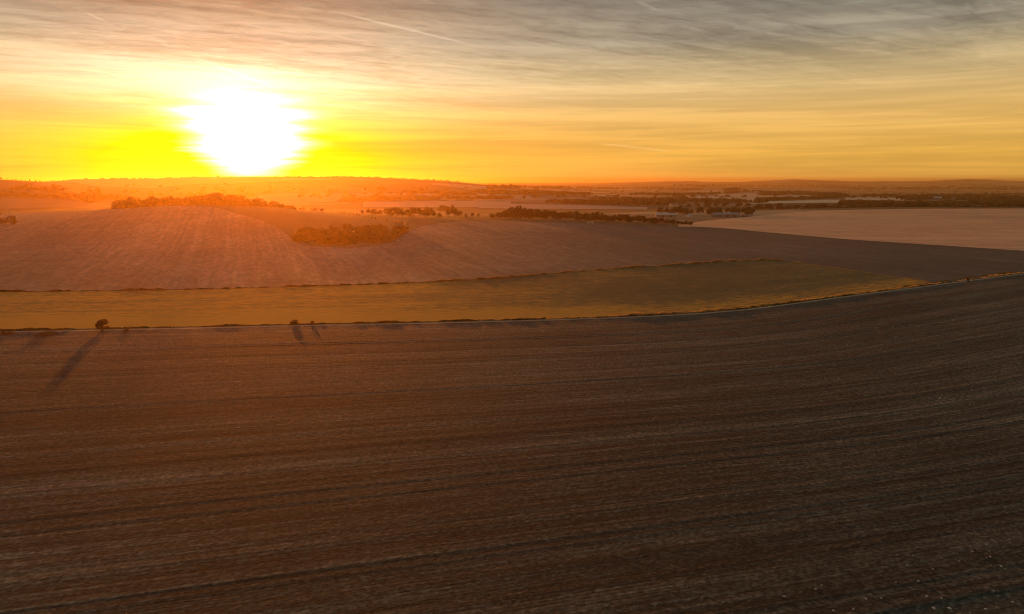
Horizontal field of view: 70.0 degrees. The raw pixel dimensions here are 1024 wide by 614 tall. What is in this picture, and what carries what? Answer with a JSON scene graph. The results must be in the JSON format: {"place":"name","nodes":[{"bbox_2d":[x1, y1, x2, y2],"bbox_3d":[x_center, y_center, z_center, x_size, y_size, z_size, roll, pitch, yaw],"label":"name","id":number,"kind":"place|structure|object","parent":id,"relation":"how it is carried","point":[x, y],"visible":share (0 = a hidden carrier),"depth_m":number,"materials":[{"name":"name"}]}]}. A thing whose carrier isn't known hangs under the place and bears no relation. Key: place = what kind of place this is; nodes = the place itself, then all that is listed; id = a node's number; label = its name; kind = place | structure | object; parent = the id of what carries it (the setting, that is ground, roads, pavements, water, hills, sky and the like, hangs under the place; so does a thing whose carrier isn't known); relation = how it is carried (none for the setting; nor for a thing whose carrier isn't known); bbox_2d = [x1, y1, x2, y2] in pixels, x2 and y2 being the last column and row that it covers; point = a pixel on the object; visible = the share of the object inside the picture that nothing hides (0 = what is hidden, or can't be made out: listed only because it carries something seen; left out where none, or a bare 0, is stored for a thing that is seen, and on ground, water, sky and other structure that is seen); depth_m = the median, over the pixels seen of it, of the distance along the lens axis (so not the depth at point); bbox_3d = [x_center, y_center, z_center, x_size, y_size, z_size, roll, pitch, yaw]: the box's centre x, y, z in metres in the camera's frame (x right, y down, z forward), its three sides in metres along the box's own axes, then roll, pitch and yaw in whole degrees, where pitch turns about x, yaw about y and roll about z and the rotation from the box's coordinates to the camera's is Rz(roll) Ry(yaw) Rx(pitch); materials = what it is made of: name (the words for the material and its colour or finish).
{"place":"outdoors","nodes":[
{"label":"outdoors","id":0,"kind":"place"},
{"bbox_2d":[0,180,678,222],"bbox_3d":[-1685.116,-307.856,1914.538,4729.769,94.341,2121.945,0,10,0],"label":"valley land","id":1,"kind":"structure","parent":0,"point":[282,194],"depth_m":2196.78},
{"bbox_2d":[390,207,399,215],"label":"tree","id":2,"kind":"object","parent":1,"relation":"on","point":[396,210],"visible":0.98,"depth_m":1102.87,"materials":[{"name":"green plant"}]},
{"bbox_2d":[404,209,411,215],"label":"tree","id":3,"kind":"object","parent":1,"relation":"on","point":[408,212],"visible":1,"depth_m":1110.40,"materials":[{"name":"green plant"}]},
{"bbox_2d":[409,207,416,216],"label":"tree","id":4,"kind":"object","parent":1,"relation":"on","point":[413,210],"visible":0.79,"depth_m":1130.39,"materials":[{"name":"orange plant"}]},
{"bbox_2d":[415,208,421,216],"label":"tree","id":5,"kind":"object","parent":1,"relation":"on","point":[419,210],"visible":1,"depth_m":1111.76,"materials":[{"name":"green plant"}]},
{"bbox_2d":[657,207,664,212],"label":"tree","id":6,"kind":"object","parent":1,"relation":"on","point":[660,209],"visible":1,"depth_m":1355.67,"materials":[{"name":"green plant"}]},
{"bbox_2d":[655,213,676,216],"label":"barn","id":7,"kind":"structure","parent":1,"relation":"on","point":[665,214],"depth_m":1200.76,"materials":[{"name":"brick"}]},
{"bbox_2d":[669,203,678,206],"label":"house","id":8,"kind":"structure","parent":1,"relation":"on","point":[673,204],"depth_m":1878.46,"materials":[{"name":"tile"}]},
{"bbox_2d":[1,206,678,247],"bbox_3d":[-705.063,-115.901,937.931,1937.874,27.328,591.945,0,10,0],"label":"rough meadow","id":9,"kind":"structure","parent":0,"point":[287,223],"depth_m":912.78,"materials":[{"name":"green plant"}]},
{"bbox_2d":[118,200,125,207],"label":"tree","id":10,"kind":"object","parent":9,"relation":"on","point":[121,204],"visible":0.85,"depth_m":1030.33,"materials":[{"name":"green plant"}]},
{"bbox_2d":[123,196,136,207],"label":"tree","id":11,"kind":"object","parent":9,"relation":"on","point":[130,203],"visible":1,"depth_m":1024.24,"materials":[{"name":"green plant"}]},
{"bbox_2d":[141,200,149,204],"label":"tree","id":12,"kind":"object","parent":9,"relation":"on","point":[145,201],"visible":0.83,"depth_m":1043.81,"materials":[{"name":"green plant"}]},
{"bbox_2d":[146,195,154,206],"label":"tree","id":13,"kind":"object","parent":9,"relation":"on","point":[150,201],"visible":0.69,"depth_m":1052.27,"materials":[{"name":"green plant"}]},
{"bbox_2d":[152,198,157,205],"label":"tree","id":14,"kind":"object","parent":9,"relation":"on","point":[154,202],"visible":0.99,"depth_m":1028.16,"materials":[{"name":"green plant"}]},
{"bbox_2d":[161,197,169,204],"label":"tree","id":15,"kind":"object","parent":9,"relation":"on","point":[165,201],"visible":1,"depth_m":1023.48,"materials":[{"name":"green plant"}]},
{"bbox_2d":[166,196,176,204],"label":"tree","id":16,"kind":"object","parent":9,"relation":"on","point":[171,199],"visible":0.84,"depth_m":1053.52,"materials":[{"name":"green plant"}]},
{"bbox_2d":[180,198,189,203],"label":"tree","id":17,"kind":"object","parent":9,"relation":"on","point":[184,200],"visible":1,"depth_m":1029.62,"materials":[{"name":"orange plant"}]},
{"bbox_2d":[184,196,196,202],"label":"tree","id":18,"kind":"object","parent":9,"relation":"on","point":[191,200],"visible":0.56,"depth_m":1049.34,"materials":[{"name":"green plant"}]},
{"bbox_2d":[192,195,202,202],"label":"tree","id":19,"kind":"object","parent":9,"relation":"on","point":[197,199],"visible":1,"depth_m":1041.13,"materials":[{"name":"green plant"}]},
{"bbox_2d":[204,192,219,204],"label":"tree","id":20,"kind":"object","parent":9,"relation":"on","point":[209,196],"visible":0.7,"depth_m":1030.80,"materials":[{"name":"green plant"}]},
{"bbox_2d":[208,193,222,204],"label":"tree","id":21,"kind":"object","parent":9,"relation":"on","point":[215,198],"visible":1,"depth_m":1023.29,"materials":[{"name":"green plant"}]},
{"bbox_2d":[222,194,232,203],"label":"tree","id":22,"kind":"object","parent":9,"relation":"on","point":[229,196],"visible":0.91,"depth_m":1048.93,"materials":[{"name":"green plant"}]},
{"bbox_2d":[231,195,237,203],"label":"tree","id":23,"kind":"object","parent":9,"relation":"on","point":[234,199],"visible":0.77,"depth_m":1054.28,"materials":[{"name":"green plant"}]},
{"bbox_2d":[237,196,243,203],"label":"tree","id":24,"kind":"object","parent":9,"relation":"on","point":[240,198],"visible":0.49,"depth_m":1074.29,"materials":[{"name":"green plant"}]},
{"bbox_2d":[242,198,252,205],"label":"tree","id":25,"kind":"object","parent":9,"relation":"on","point":[247,201],"visible":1,"depth_m":1027.94,"materials":[{"name":"green plant"}]},
{"bbox_2d":[252,197,263,206],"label":"tree","id":26,"kind":"object","parent":9,"relation":"on","point":[257,202],"visible":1,"depth_m":1024.28,"materials":[{"name":"green plant"}]},
{"bbox_2d":[111,202,407,245],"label":"undergrowth","id":27,"kind":"object","parent":9,"relation":"on","point":[360,239],"visible":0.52,"depth_m":772.10,"materials":[{"name":"green plant"}]},
{"bbox_2d":[290,234,302,241],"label":"tree","id":28,"kind":"object","parent":9,"relation":"on","point":[298,236],"visible":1,"depth_m":678.80,"materials":[{"name":"green plant"}]},
{"bbox_2d":[290,231,307,236],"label":"tree","id":29,"kind":"object","parent":9,"relation":"on","point":[301,233],"visible":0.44,"depth_m":699.69,"materials":[{"name":"green plant"}]},
{"bbox_2d":[294,227,311,231],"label":"tree","id":30,"kind":"object","parent":9,"relation":"on","point":[300,229],"visible":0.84,"depth_m":724.82,"materials":[{"name":"green plant"}]},
{"bbox_2d":[341,223,352,229],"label":"tree","id":31,"kind":"object","parent":9,"relation":"on","point":[346,226],"visible":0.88,"depth_m":790.16,"materials":[{"name":"green plant"}]},
{"bbox_2d":[346,236,357,241],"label":"tree","id":32,"kind":"object","parent":9,"relation":"on","point":[351,237],"visible":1,"depth_m":688.84,"materials":[{"name":"green plant"}]},
{"bbox_2d":[346,228,358,234],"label":"tree","id":33,"kind":"object","parent":9,"relation":"on","point":[351,232],"visible":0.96,"depth_m":744.28,"materials":[{"name":"green plant"}]},
{"bbox_2d":[361,225,371,229],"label":"tree","id":34,"kind":"object","parent":9,"relation":"on","point":[368,227],"visible":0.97,"depth_m":783.50,"materials":[{"name":"green plant"}]},
{"bbox_2d":[387,231,401,236],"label":"tree","id":35,"kind":"object","parent":9,"relation":"on","point":[394,233],"visible":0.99,"depth_m":743.91,"materials":[{"name":"green plant"}]},
{"bbox_2d":[391,226,403,229],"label":"tree","id":36,"kind":"object","parent":9,"relation":"on","point":[397,227],"visible":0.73,"depth_m":800.76,"materials":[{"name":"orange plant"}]},
{"bbox_2d":[422,206,432,216],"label":"tree","id":37,"kind":"object","parent":9,"relation":"on","point":[428,211],"visible":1,"depth_m":1099.30,"materials":[{"name":"green plant"}]},
{"bbox_2d":[450,207,458,216],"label":"tree","id":38,"kind":"object","parent":9,"relation":"on","point":[453,210],"visible":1,"depth_m":1108.42,"materials":[{"name":"green plant"}]},
{"bbox_2d":[497,212,506,217],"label":"tree","id":39,"kind":"object","parent":9,"relation":"on","point":[501,214],"visible":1,"depth_m":1073.48,"materials":[{"name":"green plant"}]},
{"bbox_2d":[514,205,525,218],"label":"tree","id":40,"kind":"object","parent":9,"relation":"on","point":[519,213],"visible":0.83,"depth_m":1059.98,"materials":[{"name":"green plant"}]},
{"bbox_2d":[523,209,535,218],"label":"tree","id":41,"kind":"object","parent":9,"relation":"on","point":[528,215],"visible":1,"depth_m":1045.10,"materials":[{"name":"green plant"}]},
{"bbox_2d":[540,210,547,218],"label":"tree","id":42,"kind":"object","parent":9,"relation":"on","point":[542,215],"visible":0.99,"depth_m":1048.78,"materials":[{"name":"green plant"}]},
{"bbox_2d":[551,213,560,219],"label":"tree","id":43,"kind":"object","parent":9,"relation":"on","point":[557,215],"visible":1,"depth_m":1051.41,"materials":[{"name":"green plant"}]},
{"bbox_2d":[574,213,579,220],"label":"tree","id":44,"kind":"object","parent":9,"relation":"on","point":[576,217],"visible":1,"depth_m":1036.17,"materials":[{"name":"green plant"}]},
{"bbox_2d":[585,213,594,220],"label":"tree","id":45,"kind":"object","parent":9,"relation":"on","point":[589,218],"visible":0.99,"depth_m":1028.85,"materials":[{"name":"green plant"}]},
{"bbox_2d":[616,214,623,220],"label":"tree","id":46,"kind":"object","parent":9,"relation":"on","point":[620,219],"visible":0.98,"depth_m":1031.26,"materials":[{"name":"green plant"}]},
{"bbox_2d":[652,217,659,223],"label":"tree","id":47,"kind":"object","parent":9,"relation":"on","point":[656,220],"visible":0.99,"depth_m":983.48,"materials":[{"name":"green plant"}]},
{"bbox_2d":[363,201,510,206],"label":"field","id":48,"kind":"structure","parent":0,"point":[425,204],"depth_m":2109.51,"materials":[{"name":"soil"}]},
{"bbox_2d":[0,260,930,329],"bbox_3d":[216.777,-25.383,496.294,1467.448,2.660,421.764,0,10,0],"label":"crop field","id":49,"kind":"structure","parent":0,"point":[669,288],"depth_m":380.75,"materials":[{"name":"plant"}]},
{"bbox_2d":[788,261,928,281],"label":"thin grass","id":50,"kind":"structure","parent":49,"relation":"on","point":[855,270],"depth_m":500.26,"materials":[{"name":"plant"}]},
{"bbox_2d":[0,274,1023,613],"bbox_3d":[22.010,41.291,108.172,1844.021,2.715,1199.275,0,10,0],"label":"ploughed field","id":51,"kind":"structure","parent":0,"point":[596,466],"depth_m":157.25,"materials":[{"name":"soil"}]},
{"bbox_2d":[0,330,14,334],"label":"bramble patch","id":52,"kind":"object","parent":51,"relation":"on","point":[6,332],"visible":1,"depth_m":291.31,"materials":[{"name":"green plant"}]},
{"bbox_2d":[30,330,55,336],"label":"bramble patch","id":53,"kind":"object","parent":51,"relation":"on","point":[48,332],"visible":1,"depth_m":289.33,"materials":[{"name":"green plant"}]},
{"bbox_2d":[95,319,108,330],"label":"bush","id":54,"kind":"object","parent":51,"relation":"on","point":[100,324],"visible":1,"depth_m":296.67,"materials":[{"name":"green plant"}]},
{"bbox_2d":[0,206,1023,291],"bbox_3d":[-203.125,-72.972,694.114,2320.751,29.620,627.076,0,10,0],"label":"stubble field","id":55,"kind":"structure","parent":0,"point":[177,247],"depth_m":613.47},
{"bbox_2d":[0,282,408,291],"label":"field edge grass","id":56,"kind":"structure","parent":55,"relation":"on","point":[127,289],"depth_m":410.70,"materials":[{"name":"green plant"}]},
{"bbox_2d":[400,258,782,282],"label":"dry grass","id":57,"kind":"structure","parent":55,"relation":"on","point":[543,273],"depth_m":490.94,"materials":[{"name":"plant"}]},
{"bbox_2d":[0,273,1023,331],"bbox_3d":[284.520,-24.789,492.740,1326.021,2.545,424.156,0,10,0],"label":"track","id":58,"kind":"structure","parent":0,"point":[513,320],"depth_m":318.69,"materials":[{"name":"brown soil"}]},
{"bbox_2d":[0,0,1023,182],"label":"sky","id":59,"kind":"structure","parent":0,"point":[466,91],"materials":[{"name":"orange"}]},
{"bbox_2d":[31,272,1022,330],"bbox_3d":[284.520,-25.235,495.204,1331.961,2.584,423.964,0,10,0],"label":"verge","id":60,"kind":"structure","parent":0,"point":[980,277],"depth_m":318.58,"materials":[{"name":"green plant"}]},
{"bbox_2d":[0,317,545,330],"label":"rough grass","id":61,"kind":"structure","parent":60,"relation":"on","point":[224,325],"depth_m":308.16,"materials":[{"name":"green plant"}]},
{"bbox_2d":[290,319,298,324],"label":"bush","id":62,"kind":"object","parent":60,"relation":"on","point":[294,322],"visible":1,"depth_m":310.36,"materials":[{"name":"green plant"}]},
{"bbox_2d":[478,272,1023,320],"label":"golden grass","id":63,"kind":"structure","parent":60,"relation":"on","point":[704,310],"depth_m":341.70,"materials":[{"name":"plant"}]},
{"bbox_2d":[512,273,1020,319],"bbox_3d":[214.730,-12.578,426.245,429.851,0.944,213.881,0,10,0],"label":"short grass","id":64,"kind":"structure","parent":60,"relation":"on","point":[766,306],"depth_m":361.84,"materials":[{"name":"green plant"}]},
{"bbox_2d":[597,271,1012,316],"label":"verge grass","id":65,"kind":"structure","parent":60,"relation":"on","point":[869,291],"depth_m":421.42,"materials":[{"name":"plant"}]},
{"bbox_2d":[43,176,1023,197],"bbox_3d":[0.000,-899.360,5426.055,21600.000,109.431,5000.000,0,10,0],"label":"hills","id":66,"kind":"structure","parent":0,"point":[303,181],"depth_m":3311.16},
{"bbox_2d":[0,175,1023,205],"bbox_3d":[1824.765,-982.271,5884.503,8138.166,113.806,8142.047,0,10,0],"label":"distant woodland","id":67,"kind":"object","parent":66,"relation":"on","point":[984,197],"visible":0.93,"depth_m":2548.81,"materials":[{"name":"plant"}]},
{"bbox_2d":[479,204,646,209],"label":"field","id":68,"kind":"structure","parent":0,"point":[540,206],"depth_m":1869.27,"materials":[{"name":"soil"}]},
{"bbox_2d":[676,193,813,200],"bbox_3d":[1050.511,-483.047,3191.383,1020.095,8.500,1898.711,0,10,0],"label":"field","id":69,"kind":"structure","parent":0,"point":[751,196],"depth_m":3223.13,"materials":[{"name":"brown plant"}]},
{"bbox_2d":[474,179,1023,187],"bbox_3d":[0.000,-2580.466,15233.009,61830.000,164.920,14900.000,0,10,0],"label":"distant hills","id":70,"kind":"structure","parent":0,"point":[967,183],"depth_m":10272.11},
{"bbox_2d":[741,200,838,203],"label":"field","id":71,"kind":"structure","parent":0,"point":[817,201],"depth_m":2208.59,"materials":[{"name":"soil"}]},
{"bbox_2d":[678,208,1023,250],"bbox_3d":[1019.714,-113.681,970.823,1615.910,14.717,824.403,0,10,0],"label":"pale field","id":72,"kind":"structure","parent":0,"point":[992,228],"depth_m":974.27,"materials":[{"name":"soil"}]},
{"bbox_2d":[679,197,1023,223],"bbox_3d":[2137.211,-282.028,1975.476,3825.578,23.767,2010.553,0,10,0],"label":"village land","id":73,"kind":"structure","parent":0,"point":[699,217],"depth_m":1430.10,"materials":[{"name":"plant"}]},
{"bbox_2d":[681,208,689,214],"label":"tree","id":74,"kind":"object","parent":73,"relation":"on","point":[685,211],"visible":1,"depth_m":1287.55,"materials":[{"name":"green plant"}]},
{"bbox_2d":[696,207,704,212],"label":"tree","id":75,"kind":"object","parent":73,"relation":"on","point":[700,209],"visible":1,"depth_m":1326.82,"materials":[{"name":"green plant"}]},
{"bbox_2d":[704,201,711,207],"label":"tree","id":76,"kind":"object","parent":73,"relation":"on","point":[706,204],"visible":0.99,"depth_m":1774.23,"materials":[{"name":"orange plant"}]},
{"bbox_2d":[711,212,739,216],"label":"barn","id":77,"kind":"structure","parent":73,"relation":"on","point":[728,214],"depth_m":1210.30,"materials":[{"name":"metal"}]},
{"bbox_2d":[732,207,741,212],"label":"tree","id":78,"kind":"object","parent":73,"relation":"on","point":[737,209],"visible":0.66,"depth_m":1271.20,"materials":[{"name":"green plant"}]},
{"bbox_2d":[764,203,771,209],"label":"tree","id":79,"kind":"object","parent":73,"relation":"on","point":[769,205],"visible":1,"depth_m":1571.23,"materials":[{"name":"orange plant"}]},
{"bbox_2d":[774,203,782,208],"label":"tree","id":80,"kind":"object","parent":73,"relation":"on","point":[778,205],"visible":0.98,"depth_m":1566.85,"materials":[{"name":"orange plant"}]},
{"bbox_2d":[818,203,827,207],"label":"tree","id":81,"kind":"object","parent":73,"relation":"on","point":[824,205],"visible":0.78,"depth_m":1624.38,"materials":[{"name":"green plant"}]},
{"bbox_2d":[834,202,842,207],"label":"tree","id":82,"kind":"object","parent":73,"relation":"on","point":[840,204],"visible":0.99,"depth_m":1569.72,"materials":[{"name":"green plant"}]},
{"bbox_2d":[847,202,855,207],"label":"tree","id":83,"kind":"object","parent":73,"relation":"on","point":[851,205],"visible":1,"depth_m":1553.54,"materials":[{"name":"green plant"}]},
{"bbox_2d":[902,202,909,206],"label":"tree","id":84,"kind":"object","parent":73,"relation":"on","point":[904,204],"visible":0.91,"depth_m":1587.44,"materials":[{"name":"green plant"}]},
{"bbox_2d":[917,202,927,206],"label":"tree","id":85,"kind":"object","parent":73,"relation":"on","point":[923,204],"visible":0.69,"depth_m":1596.36,"materials":[{"name":"green plant"}]},
{"bbox_2d":[932,197,944,199],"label":"barn","id":86,"kind":"structure","parent":73,"relation":"on","point":[937,198],"depth_m":2514.95,"materials":[{"name":"metal"}]},
{"bbox_2d":[940,202,952,206],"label":"tree","id":87,"kind":"object","parent":73,"relation":"on","point":[946,204],"visible":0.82,"depth_m":1585.25,"materials":[{"name":"green plant"}]},
{"bbox_2d":[985,201,995,206],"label":"tree","id":88,"kind":"object","parent":73,"relation":"on","point":[989,203],"visible":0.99,"depth_m":1571.16,"materials":[{"name":"green plant"}]},
{"bbox_2d":[1002,202,1011,206],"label":"tree","id":89,"kind":"object","parent":73,"relation":"on","point":[1004,204],"visible":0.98,"depth_m":1566.54,"materials":[{"name":"green plant"}]},
{"bbox_2d":[846,197,904,200],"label":"field","id":90,"kind":"structure","parent":0,"point":[866,198],"depth_m":2632.64,"materials":[{"name":"brown plant"}]}
]}

